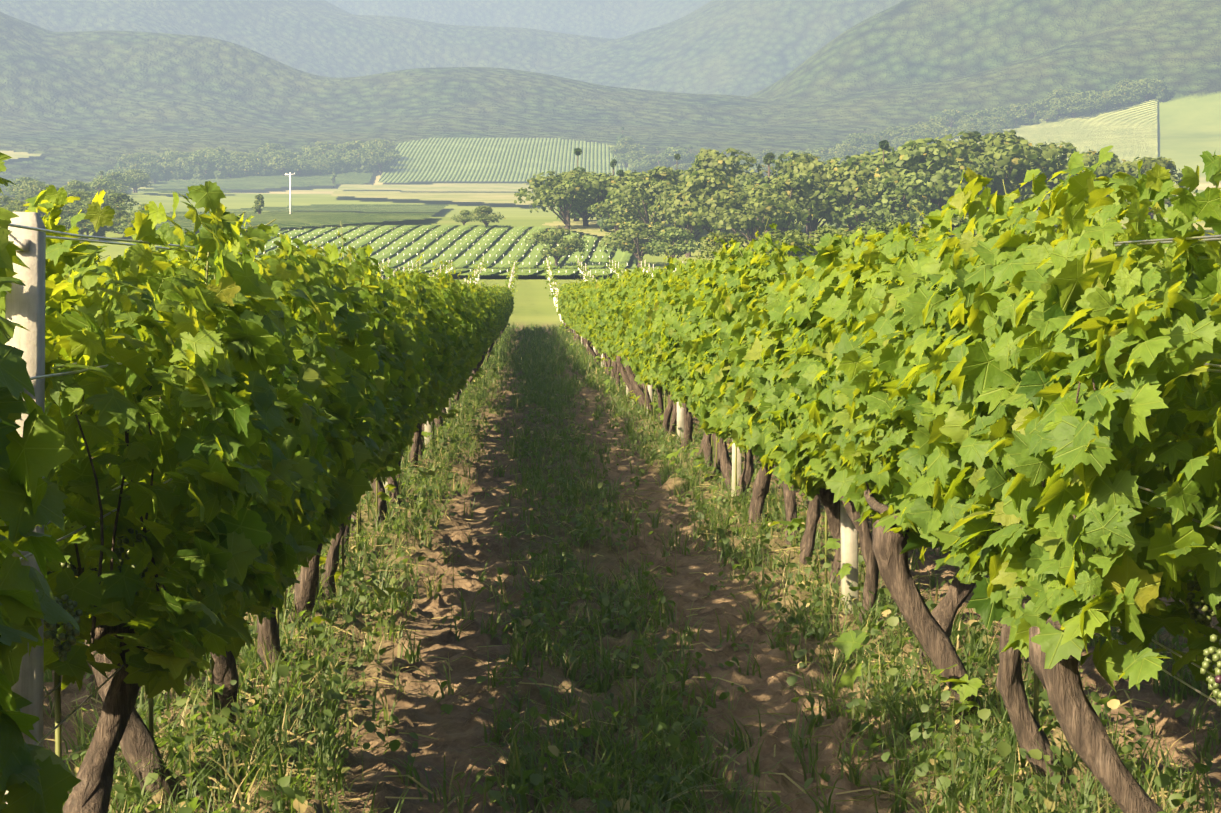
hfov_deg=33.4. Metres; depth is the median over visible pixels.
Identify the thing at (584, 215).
round tree
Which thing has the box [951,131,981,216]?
conifer tree
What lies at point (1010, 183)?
round tree
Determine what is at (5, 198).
round tree
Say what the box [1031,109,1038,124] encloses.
conifer tree
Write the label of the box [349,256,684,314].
young vines
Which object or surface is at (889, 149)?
round tree
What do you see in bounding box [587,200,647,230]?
round tree
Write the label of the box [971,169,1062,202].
round tree
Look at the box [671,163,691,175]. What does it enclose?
round tree
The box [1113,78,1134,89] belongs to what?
round tree
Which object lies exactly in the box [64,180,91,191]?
round tree
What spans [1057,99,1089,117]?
round tree
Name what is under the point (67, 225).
round tree
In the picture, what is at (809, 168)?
round tree
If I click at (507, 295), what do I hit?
vine
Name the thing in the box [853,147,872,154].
round tree
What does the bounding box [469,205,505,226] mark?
round tree
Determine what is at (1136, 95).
round tree
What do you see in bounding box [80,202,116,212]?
round tree
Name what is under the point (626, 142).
round tree
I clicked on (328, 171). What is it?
conifer tree
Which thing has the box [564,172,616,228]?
round tree
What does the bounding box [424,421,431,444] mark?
post
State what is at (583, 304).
vine
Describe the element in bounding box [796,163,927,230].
round tree
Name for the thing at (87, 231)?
round tree
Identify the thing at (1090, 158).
round tree
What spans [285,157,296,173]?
conifer tree
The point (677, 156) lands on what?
conifer tree
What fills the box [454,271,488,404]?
vine
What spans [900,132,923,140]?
round tree
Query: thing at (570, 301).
vine
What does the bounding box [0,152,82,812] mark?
vine
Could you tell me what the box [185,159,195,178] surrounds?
conifer tree
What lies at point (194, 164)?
round tree
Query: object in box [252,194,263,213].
poplar tree
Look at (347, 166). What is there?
conifer tree
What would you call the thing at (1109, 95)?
round tree
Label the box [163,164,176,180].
round tree
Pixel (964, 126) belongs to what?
round tree
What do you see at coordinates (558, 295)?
vine
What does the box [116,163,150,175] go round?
round tree
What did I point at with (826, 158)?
round tree
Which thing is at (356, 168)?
conifer tree
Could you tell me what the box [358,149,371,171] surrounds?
conifer tree
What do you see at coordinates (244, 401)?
vine
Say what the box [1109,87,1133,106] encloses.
round tree
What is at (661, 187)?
round tree
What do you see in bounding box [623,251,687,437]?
vine
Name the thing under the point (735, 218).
round tree
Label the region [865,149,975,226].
round tree
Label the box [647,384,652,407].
post
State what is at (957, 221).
round tree
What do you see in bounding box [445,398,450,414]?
post
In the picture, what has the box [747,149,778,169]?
round tree
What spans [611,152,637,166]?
round tree
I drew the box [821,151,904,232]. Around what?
round tree
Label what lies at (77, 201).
conifer tree
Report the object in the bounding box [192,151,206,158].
round tree
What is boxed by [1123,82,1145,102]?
round tree
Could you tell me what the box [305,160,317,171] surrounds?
round tree
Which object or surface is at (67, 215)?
conifer tree
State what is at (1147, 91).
round tree
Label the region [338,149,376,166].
round tree
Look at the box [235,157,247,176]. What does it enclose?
conifer tree
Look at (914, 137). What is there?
conifer tree
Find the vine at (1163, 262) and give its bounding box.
[1158,248,1215,444]
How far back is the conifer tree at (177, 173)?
1073.10 m
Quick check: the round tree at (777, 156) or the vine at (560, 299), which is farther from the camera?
the round tree at (777, 156)
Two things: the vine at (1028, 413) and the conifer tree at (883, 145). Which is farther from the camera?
the conifer tree at (883, 145)
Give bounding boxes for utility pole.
[285,172,295,213]
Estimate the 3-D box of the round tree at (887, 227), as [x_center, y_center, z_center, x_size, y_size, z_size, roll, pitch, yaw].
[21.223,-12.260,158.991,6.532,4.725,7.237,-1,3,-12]
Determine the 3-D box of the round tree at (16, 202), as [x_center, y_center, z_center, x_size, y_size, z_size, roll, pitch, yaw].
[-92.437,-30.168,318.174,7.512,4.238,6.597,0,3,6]
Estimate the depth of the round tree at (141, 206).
323.74 m
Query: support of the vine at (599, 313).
on the terrain ground
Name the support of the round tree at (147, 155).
on the terrain ground
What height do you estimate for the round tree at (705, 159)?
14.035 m
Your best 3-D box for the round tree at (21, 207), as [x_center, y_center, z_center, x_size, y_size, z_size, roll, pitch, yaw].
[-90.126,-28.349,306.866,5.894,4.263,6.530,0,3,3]
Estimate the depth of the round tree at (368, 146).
1151.64 m
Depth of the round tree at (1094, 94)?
1337.88 m
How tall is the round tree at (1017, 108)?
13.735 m
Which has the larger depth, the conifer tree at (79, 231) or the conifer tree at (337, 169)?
the conifer tree at (337, 169)
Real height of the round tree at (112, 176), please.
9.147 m
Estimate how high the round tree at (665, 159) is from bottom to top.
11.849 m
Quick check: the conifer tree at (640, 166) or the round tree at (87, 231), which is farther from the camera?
the conifer tree at (640, 166)
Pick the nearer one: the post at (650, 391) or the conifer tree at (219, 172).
the post at (650, 391)
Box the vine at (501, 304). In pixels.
[478,282,505,350]
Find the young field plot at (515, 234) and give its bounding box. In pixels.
[156,225,636,274]
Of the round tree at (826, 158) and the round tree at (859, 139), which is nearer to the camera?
the round tree at (826, 158)
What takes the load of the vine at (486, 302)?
on the terrain ground
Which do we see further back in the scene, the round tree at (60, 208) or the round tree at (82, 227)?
the round tree at (60, 208)
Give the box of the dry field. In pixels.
[542,217,745,238]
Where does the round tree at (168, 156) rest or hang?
on the terrain ground
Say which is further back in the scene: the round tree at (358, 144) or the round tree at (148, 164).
the round tree at (358, 144)
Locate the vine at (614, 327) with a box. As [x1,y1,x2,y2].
[603,268,658,411]
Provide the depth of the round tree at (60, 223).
292.40 m
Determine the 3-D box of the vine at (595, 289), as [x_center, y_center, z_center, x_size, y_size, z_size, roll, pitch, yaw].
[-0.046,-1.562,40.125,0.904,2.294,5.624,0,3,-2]
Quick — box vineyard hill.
[378,138,629,182]
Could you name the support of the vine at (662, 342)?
attached to the post at (680, 417)
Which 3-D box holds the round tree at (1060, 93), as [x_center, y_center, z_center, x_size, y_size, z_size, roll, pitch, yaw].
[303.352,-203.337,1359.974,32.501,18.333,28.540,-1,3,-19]
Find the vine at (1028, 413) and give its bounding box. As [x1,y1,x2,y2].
[764,145,1220,812]
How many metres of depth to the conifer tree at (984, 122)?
1281.03 m
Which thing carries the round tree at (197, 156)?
on the terrain ground
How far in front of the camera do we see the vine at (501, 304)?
49.49 m
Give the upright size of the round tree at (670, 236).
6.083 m
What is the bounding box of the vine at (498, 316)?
[483,287,501,361]
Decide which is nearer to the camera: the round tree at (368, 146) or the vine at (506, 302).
the vine at (506, 302)
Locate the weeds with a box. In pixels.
[43,322,1220,812]
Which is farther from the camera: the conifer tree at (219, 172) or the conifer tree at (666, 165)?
the conifer tree at (666, 165)
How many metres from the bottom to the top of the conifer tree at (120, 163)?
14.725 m
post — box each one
[4,212,45,803]
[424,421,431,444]
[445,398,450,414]
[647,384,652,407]
[677,402,684,443]
[731,438,741,497]
[840,500,858,613]
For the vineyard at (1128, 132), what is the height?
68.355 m
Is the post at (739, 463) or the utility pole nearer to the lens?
the post at (739, 463)
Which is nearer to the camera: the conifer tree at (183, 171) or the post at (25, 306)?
the post at (25, 306)
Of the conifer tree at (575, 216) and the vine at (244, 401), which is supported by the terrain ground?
the conifer tree at (575, 216)
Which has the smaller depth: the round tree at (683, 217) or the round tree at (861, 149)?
the round tree at (683, 217)
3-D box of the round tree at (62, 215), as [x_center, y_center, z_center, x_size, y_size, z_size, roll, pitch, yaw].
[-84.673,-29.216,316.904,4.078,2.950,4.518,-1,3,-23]
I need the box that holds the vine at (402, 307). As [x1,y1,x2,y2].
[267,221,439,599]
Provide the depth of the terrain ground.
1355.92 m
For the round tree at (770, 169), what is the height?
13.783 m
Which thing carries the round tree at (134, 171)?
on the terrain ground
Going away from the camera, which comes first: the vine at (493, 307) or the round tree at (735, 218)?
the vine at (493, 307)
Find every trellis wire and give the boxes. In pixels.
[8,223,388,744]
[780,235,1220,702]
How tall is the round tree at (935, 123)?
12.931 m
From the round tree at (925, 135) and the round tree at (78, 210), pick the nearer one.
the round tree at (78, 210)
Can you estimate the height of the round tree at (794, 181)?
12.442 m
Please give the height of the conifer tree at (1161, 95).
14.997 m
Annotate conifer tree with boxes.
[65,206,72,224]
[74,193,81,205]
[78,225,87,242]
[92,226,105,239]
[114,154,123,168]
[144,157,154,180]
[154,160,165,180]
[164,164,171,180]
[169,156,185,179]
[181,157,187,179]
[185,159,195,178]
[192,160,205,179]
[197,158,213,178]
[213,156,225,178]
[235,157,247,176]
[247,157,257,175]
[255,157,268,175]
[263,156,271,174]
[269,165,281,174]
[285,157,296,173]
[296,151,308,173]
[321,154,333,173]
[334,158,345,172]
[345,157,352,170]
[348,160,361,172]
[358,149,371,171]
[373,156,379,172]
[379,161,389,171]
[557,148,598,220]
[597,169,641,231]
[610,159,616,173]
[635,156,646,174]
[663,156,669,167]
[674,153,683,174]
[685,145,696,166]
[763,152,793,234]
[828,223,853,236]
[865,140,897,230]
[908,128,916,140]
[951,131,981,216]
[976,112,988,134]
[1001,107,1015,128]
[1018,105,1032,124]
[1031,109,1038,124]
[1155,86,1169,101]
[1156,76,1169,94]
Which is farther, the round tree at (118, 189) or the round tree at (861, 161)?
the round tree at (118, 189)
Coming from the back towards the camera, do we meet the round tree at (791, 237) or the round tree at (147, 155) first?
the round tree at (147, 155)
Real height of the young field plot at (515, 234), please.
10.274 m
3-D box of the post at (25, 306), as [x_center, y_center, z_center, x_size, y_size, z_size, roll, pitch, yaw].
[-1.261,0.672,4.365,0.075,2.170,0.084,1,3,-4]
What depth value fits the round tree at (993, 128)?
1273.93 m
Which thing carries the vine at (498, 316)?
attached to the post
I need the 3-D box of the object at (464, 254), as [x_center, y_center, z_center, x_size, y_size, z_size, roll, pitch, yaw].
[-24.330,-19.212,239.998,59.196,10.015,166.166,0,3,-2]
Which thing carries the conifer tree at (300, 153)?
on the terrain ground
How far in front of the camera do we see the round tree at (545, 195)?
315.93 m
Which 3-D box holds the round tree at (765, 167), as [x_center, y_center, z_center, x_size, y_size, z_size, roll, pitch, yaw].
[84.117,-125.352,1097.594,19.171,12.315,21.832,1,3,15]
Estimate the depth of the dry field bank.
778.94 m
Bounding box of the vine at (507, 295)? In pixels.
[493,284,511,331]
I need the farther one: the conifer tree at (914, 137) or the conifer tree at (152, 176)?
the conifer tree at (914, 137)
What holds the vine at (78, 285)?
attached to the post
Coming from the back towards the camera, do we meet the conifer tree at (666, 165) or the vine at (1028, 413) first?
the conifer tree at (666, 165)
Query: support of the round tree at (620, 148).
on the terrain ground
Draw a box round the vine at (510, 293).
[495,285,513,325]
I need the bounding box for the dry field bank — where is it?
[331,183,534,204]
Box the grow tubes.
[381,267,675,323]
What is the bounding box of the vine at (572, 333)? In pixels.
[562,283,576,340]
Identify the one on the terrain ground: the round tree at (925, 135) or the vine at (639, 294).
the round tree at (925, 135)
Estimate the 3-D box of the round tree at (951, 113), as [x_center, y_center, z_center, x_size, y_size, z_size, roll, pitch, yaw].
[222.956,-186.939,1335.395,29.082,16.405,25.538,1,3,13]
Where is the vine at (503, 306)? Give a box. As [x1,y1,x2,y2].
[494,287,505,349]
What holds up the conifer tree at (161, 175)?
on the terrain ground
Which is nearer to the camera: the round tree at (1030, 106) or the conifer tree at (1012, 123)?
the conifer tree at (1012, 123)
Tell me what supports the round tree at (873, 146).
on the terrain ground
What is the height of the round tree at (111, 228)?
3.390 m
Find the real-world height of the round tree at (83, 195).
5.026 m
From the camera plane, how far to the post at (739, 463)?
15.44 m
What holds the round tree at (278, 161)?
on the terrain ground
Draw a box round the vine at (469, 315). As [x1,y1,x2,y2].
[410,266,483,442]
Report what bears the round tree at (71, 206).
on the terrain ground
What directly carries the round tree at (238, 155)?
on the terrain ground
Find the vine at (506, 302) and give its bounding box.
[485,285,509,343]
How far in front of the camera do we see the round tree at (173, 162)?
1087.70 m
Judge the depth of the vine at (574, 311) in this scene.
50.73 m
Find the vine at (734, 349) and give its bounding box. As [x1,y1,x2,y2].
[681,218,840,585]
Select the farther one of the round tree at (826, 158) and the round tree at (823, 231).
the round tree at (826, 158)
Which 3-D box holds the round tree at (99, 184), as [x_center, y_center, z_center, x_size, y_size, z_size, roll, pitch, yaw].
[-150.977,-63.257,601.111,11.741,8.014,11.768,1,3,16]
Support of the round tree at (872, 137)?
on the terrain ground
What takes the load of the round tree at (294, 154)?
on the terrain ground
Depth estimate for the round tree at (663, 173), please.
310.68 m
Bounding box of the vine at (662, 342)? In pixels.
[640,253,732,489]
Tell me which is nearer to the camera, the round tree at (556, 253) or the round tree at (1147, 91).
the round tree at (556, 253)
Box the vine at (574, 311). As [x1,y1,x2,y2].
[570,277,599,358]
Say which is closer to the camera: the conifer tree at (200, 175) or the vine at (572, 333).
the vine at (572, 333)
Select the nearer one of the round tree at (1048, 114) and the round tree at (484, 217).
the round tree at (484, 217)
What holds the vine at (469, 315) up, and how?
attached to the post at (428, 428)
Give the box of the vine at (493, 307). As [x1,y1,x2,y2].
[463,278,498,378]
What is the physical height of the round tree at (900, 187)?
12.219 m
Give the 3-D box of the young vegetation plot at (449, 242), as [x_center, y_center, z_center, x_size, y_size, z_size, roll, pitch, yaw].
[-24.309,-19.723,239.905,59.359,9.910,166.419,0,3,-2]
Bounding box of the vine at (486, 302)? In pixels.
[463,285,496,390]
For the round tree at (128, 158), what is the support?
on the terrain ground
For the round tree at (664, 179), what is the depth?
321.82 m
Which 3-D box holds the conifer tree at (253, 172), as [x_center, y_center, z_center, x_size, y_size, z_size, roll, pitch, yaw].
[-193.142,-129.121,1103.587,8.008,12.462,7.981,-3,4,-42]
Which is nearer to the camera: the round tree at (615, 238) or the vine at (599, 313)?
the vine at (599, 313)
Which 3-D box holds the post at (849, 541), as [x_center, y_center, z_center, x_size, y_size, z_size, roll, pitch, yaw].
[1.168,0.369,9.963,0.075,2.210,0.084,-1,3,-6]
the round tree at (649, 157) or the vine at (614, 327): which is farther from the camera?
the round tree at (649, 157)
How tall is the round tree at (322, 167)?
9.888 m
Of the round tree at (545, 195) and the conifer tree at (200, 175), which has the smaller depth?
the round tree at (545, 195)
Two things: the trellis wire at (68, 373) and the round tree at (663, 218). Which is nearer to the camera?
the trellis wire at (68, 373)
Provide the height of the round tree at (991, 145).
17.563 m
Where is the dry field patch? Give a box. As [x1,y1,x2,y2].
[0,151,41,159]
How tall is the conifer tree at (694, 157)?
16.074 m
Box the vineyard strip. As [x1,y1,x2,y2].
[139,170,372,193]
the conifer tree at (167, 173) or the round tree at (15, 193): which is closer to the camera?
the round tree at (15, 193)
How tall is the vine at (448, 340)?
2.114 m
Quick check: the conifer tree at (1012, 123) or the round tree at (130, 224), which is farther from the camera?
the conifer tree at (1012, 123)
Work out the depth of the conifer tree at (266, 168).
1106.30 m
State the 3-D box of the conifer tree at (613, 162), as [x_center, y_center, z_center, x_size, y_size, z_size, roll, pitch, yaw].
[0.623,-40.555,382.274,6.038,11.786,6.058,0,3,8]
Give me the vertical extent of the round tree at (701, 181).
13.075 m
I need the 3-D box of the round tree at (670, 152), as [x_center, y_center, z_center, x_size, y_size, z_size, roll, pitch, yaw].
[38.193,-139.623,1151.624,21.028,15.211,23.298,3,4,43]
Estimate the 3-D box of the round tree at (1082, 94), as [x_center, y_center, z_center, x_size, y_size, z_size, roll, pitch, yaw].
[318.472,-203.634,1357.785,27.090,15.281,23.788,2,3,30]
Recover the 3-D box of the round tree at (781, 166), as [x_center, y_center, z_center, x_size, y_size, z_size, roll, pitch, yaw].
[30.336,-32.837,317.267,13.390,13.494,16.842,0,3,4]
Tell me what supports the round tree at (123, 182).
on the terrain ground
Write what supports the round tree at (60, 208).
on the terrain ground
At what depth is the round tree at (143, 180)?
791.37 m
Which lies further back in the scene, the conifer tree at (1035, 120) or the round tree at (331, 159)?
the conifer tree at (1035, 120)
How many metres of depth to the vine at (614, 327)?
28.16 m
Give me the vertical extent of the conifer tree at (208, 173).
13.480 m
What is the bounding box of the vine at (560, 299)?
[557,283,574,333]
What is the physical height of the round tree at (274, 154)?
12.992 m
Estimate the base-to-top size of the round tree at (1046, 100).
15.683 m
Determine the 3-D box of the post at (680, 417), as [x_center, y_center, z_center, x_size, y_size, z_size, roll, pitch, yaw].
[0.723,-0.240,20.932,0.075,2.210,0.084,-1,4,-9]
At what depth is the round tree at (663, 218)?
305.04 m
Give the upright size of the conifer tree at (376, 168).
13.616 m
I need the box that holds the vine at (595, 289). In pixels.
[585,269,617,374]
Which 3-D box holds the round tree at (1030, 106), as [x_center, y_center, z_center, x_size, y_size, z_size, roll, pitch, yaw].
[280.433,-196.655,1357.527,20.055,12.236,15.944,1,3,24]
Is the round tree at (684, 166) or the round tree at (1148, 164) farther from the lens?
the round tree at (684, 166)
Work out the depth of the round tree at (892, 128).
1250.10 m
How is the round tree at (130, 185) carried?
on the terrain ground
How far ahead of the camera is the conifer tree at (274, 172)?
1106.35 m
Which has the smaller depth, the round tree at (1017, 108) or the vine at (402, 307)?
the vine at (402, 307)
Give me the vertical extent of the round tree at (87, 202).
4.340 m
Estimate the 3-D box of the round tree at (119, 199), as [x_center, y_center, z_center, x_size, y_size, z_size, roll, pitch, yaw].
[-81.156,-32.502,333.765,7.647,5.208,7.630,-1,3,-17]
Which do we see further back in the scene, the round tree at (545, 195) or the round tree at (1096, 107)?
the round tree at (1096, 107)
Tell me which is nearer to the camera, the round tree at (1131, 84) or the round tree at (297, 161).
the round tree at (297, 161)
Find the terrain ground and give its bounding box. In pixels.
[0,0,1220,812]
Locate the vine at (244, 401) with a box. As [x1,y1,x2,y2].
[0,181,407,812]
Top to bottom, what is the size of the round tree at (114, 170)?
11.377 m
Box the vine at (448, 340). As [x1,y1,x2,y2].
[381,248,468,477]
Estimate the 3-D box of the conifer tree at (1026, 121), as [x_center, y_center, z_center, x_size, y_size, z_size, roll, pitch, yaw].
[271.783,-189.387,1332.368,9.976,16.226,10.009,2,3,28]
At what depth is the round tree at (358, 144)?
1162.16 m
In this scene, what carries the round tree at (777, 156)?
on the terrain ground
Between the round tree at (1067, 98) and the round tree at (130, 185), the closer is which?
the round tree at (130, 185)
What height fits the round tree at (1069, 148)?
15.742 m
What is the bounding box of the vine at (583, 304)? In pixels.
[578,281,600,365]
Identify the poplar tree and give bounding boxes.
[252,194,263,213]
[330,171,336,187]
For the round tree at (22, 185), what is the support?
on the terrain ground
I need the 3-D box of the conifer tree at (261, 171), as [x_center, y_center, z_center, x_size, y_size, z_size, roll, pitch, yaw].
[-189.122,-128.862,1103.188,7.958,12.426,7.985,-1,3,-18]
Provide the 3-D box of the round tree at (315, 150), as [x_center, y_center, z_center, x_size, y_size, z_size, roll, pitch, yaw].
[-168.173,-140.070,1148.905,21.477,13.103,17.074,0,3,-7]
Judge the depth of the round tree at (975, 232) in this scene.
161.33 m
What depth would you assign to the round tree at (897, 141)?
1194.58 m
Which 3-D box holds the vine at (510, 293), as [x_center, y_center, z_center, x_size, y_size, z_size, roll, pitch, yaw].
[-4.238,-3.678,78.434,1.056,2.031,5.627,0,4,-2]
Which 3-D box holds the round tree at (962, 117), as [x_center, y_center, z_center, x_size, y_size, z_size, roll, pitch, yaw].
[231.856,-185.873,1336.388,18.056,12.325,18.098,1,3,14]
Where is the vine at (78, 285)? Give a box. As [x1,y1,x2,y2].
[63,255,109,464]
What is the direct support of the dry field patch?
on the terrain ground
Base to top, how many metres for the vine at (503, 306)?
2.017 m
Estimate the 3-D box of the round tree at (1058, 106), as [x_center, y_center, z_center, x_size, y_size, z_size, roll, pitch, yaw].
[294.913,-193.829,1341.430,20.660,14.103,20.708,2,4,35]
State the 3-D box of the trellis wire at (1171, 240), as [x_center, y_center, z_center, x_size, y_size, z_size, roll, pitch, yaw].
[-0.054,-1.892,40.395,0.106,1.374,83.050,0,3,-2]
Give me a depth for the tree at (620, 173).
311.47 m
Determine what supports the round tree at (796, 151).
on the terrain ground
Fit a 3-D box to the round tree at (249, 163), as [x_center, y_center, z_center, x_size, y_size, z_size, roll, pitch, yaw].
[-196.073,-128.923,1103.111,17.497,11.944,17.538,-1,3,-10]
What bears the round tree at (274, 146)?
on the terrain ground
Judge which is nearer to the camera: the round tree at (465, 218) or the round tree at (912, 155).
the round tree at (912, 155)
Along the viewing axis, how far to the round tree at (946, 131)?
1224.28 m
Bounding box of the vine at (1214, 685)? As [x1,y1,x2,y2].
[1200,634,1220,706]
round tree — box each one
[0,177,45,201]
[0,195,16,205]
[2,205,27,211]
[7,200,27,207]
[8,188,25,199]
[9,179,44,195]
[15,184,58,199]
[41,204,77,219]
[41,215,66,224]
[58,219,83,230]
[59,210,75,218]
[63,214,93,234]
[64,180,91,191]
[64,203,80,212]
[67,191,92,204]
[67,191,95,200]
[70,208,86,215]
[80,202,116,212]
[81,219,106,239]
[82,198,108,207]
[88,178,114,193]
[89,219,118,239]
[91,190,126,203]
[94,172,132,184]
[95,169,125,176]
[104,193,138,210]
[108,184,129,194]
[113,210,133,233]
[116,153,156,167]
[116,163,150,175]
[116,213,146,240]
[117,177,130,187]
[118,169,150,192]
[120,175,137,193]
[125,172,151,192]
[129,203,145,214]
[130,152,152,163]
[135,161,162,171]
[158,150,186,161]
[161,159,185,171]
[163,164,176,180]
[174,156,203,179]
[186,153,225,171]
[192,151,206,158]
[196,146,233,159]
[202,153,235,169]
[222,152,256,167]
[235,158,263,175]
[246,147,278,159]
[259,143,284,156]
[262,151,289,163]
[262,155,297,175]
[269,150,295,159]
[285,153,302,157]
[287,157,315,174]
[301,141,337,155]
[301,146,327,160]
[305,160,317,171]
[309,160,332,173]
[312,153,345,166]
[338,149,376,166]
[340,140,376,151]
[356,143,380,155]
[363,149,401,174]
[366,139,400,153]
[450,210,473,224]
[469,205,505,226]
[514,170,601,230]
[524,228,588,268]
[533,170,609,225]
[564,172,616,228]
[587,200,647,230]
[590,166,684,215]
[599,220,678,267]
[608,177,682,241]
[609,144,630,154]
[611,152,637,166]
[615,137,644,151]
[626,155,666,165]
[629,160,654,172]
[633,185,679,227]
[640,227,705,257]
[642,169,683,182]
[644,156,671,165]
[648,189,721,256]
[651,168,762,246]
[658,146,694,168]
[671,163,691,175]
[675,148,770,186]
[692,185,797,243]
[699,232,754,262]
[731,172,843,234]
[733,174,768,189]
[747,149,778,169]
[748,163,774,177]
[748,229,814,259]
[755,161,780,175]
[764,151,831,233]
[769,157,880,251]
[775,153,789,160]
[789,150,805,156]
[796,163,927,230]
[796,225,866,256]
[798,147,829,157]
[820,156,845,164]
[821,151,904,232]
[822,153,846,161]
[828,143,862,155]
[829,172,941,234]
[841,133,870,146]
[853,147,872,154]
[853,220,918,246]
[859,137,995,210]
[859,144,878,154]
[860,146,898,207]
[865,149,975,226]
[869,134,887,146]
[873,130,898,139]
[884,136,904,144]
[886,126,910,137]
[889,137,908,149]
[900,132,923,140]
[907,130,1056,209]
[910,215,974,245]
[914,124,944,138]
[919,122,938,132]
[921,133,934,143]
[928,109,969,129]
[934,127,962,140]
[951,114,969,124]
[955,123,984,133]
[961,148,1071,209]
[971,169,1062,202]
[974,211,1055,236]
[977,141,1129,209]
[983,123,1003,134]
[1003,112,1027,125]
[1004,103,1031,121]
[1023,103,1042,118]
[1033,97,1067,110]
[1037,110,1058,121]
[1044,89,1088,114]
[1045,102,1073,118]
[1045,149,1179,208]
[1050,96,1091,117]
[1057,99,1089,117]
[1070,90,1096,110]
[1080,97,1106,113]
[1081,92,1113,111]
[1095,90,1127,110]
[1106,156,1197,218]
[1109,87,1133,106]
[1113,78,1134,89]
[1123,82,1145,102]
[1123,92,1142,104]
[1127,78,1163,100]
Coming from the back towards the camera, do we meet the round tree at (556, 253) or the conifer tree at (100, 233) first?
the conifer tree at (100, 233)
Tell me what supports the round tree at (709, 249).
on the terrain ground
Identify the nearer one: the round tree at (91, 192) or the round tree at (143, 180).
the round tree at (91, 192)
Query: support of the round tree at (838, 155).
on the terrain ground
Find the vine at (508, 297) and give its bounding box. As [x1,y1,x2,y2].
[496,288,510,342]
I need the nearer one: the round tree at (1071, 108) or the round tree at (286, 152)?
the round tree at (286, 152)
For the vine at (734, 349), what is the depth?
11.91 m
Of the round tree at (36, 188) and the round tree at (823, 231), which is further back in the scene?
the round tree at (36, 188)
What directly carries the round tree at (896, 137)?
on the terrain ground
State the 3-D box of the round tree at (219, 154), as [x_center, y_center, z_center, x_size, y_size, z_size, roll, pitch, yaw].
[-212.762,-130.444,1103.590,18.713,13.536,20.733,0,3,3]
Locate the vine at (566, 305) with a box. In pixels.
[562,280,582,341]
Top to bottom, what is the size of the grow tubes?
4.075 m
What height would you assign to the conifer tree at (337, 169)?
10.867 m
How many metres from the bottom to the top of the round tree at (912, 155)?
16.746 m
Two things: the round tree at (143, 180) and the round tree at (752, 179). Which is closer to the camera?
the round tree at (752, 179)
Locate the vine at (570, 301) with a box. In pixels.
[567,282,585,348]
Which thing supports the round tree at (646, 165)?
on the terrain ground
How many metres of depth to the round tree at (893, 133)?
1226.35 m
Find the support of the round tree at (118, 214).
on the terrain ground
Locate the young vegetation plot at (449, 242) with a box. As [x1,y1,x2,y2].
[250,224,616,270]
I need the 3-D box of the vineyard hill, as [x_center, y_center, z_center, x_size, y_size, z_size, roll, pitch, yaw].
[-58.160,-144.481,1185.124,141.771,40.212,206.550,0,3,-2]
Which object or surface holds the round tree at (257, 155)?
on the terrain ground
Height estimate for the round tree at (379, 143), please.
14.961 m
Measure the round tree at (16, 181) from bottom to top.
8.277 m
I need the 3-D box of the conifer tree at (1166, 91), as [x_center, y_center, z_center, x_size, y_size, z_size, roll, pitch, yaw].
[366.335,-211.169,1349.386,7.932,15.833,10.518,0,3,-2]
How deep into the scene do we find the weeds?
7.73 m
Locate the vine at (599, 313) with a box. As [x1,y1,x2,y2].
[592,267,628,387]
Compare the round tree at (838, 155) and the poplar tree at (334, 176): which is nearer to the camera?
the poplar tree at (334, 176)
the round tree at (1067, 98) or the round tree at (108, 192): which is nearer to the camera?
the round tree at (108, 192)
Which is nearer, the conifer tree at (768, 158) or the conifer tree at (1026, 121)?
the conifer tree at (768, 158)
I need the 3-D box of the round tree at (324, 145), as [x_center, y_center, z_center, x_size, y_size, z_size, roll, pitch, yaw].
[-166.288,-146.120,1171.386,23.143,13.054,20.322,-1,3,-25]
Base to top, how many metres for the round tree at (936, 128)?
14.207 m
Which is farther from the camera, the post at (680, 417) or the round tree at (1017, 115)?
the round tree at (1017, 115)
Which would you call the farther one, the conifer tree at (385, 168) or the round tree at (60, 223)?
the conifer tree at (385, 168)
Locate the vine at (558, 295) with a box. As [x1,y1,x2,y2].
[557,282,570,331]
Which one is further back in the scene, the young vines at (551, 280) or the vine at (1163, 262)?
the young vines at (551, 280)
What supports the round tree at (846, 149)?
on the terrain ground
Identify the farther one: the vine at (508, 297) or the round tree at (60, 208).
the round tree at (60, 208)
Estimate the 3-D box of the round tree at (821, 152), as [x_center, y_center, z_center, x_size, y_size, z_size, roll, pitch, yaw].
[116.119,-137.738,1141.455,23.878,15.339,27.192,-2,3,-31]
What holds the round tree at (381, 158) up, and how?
on the terrain ground

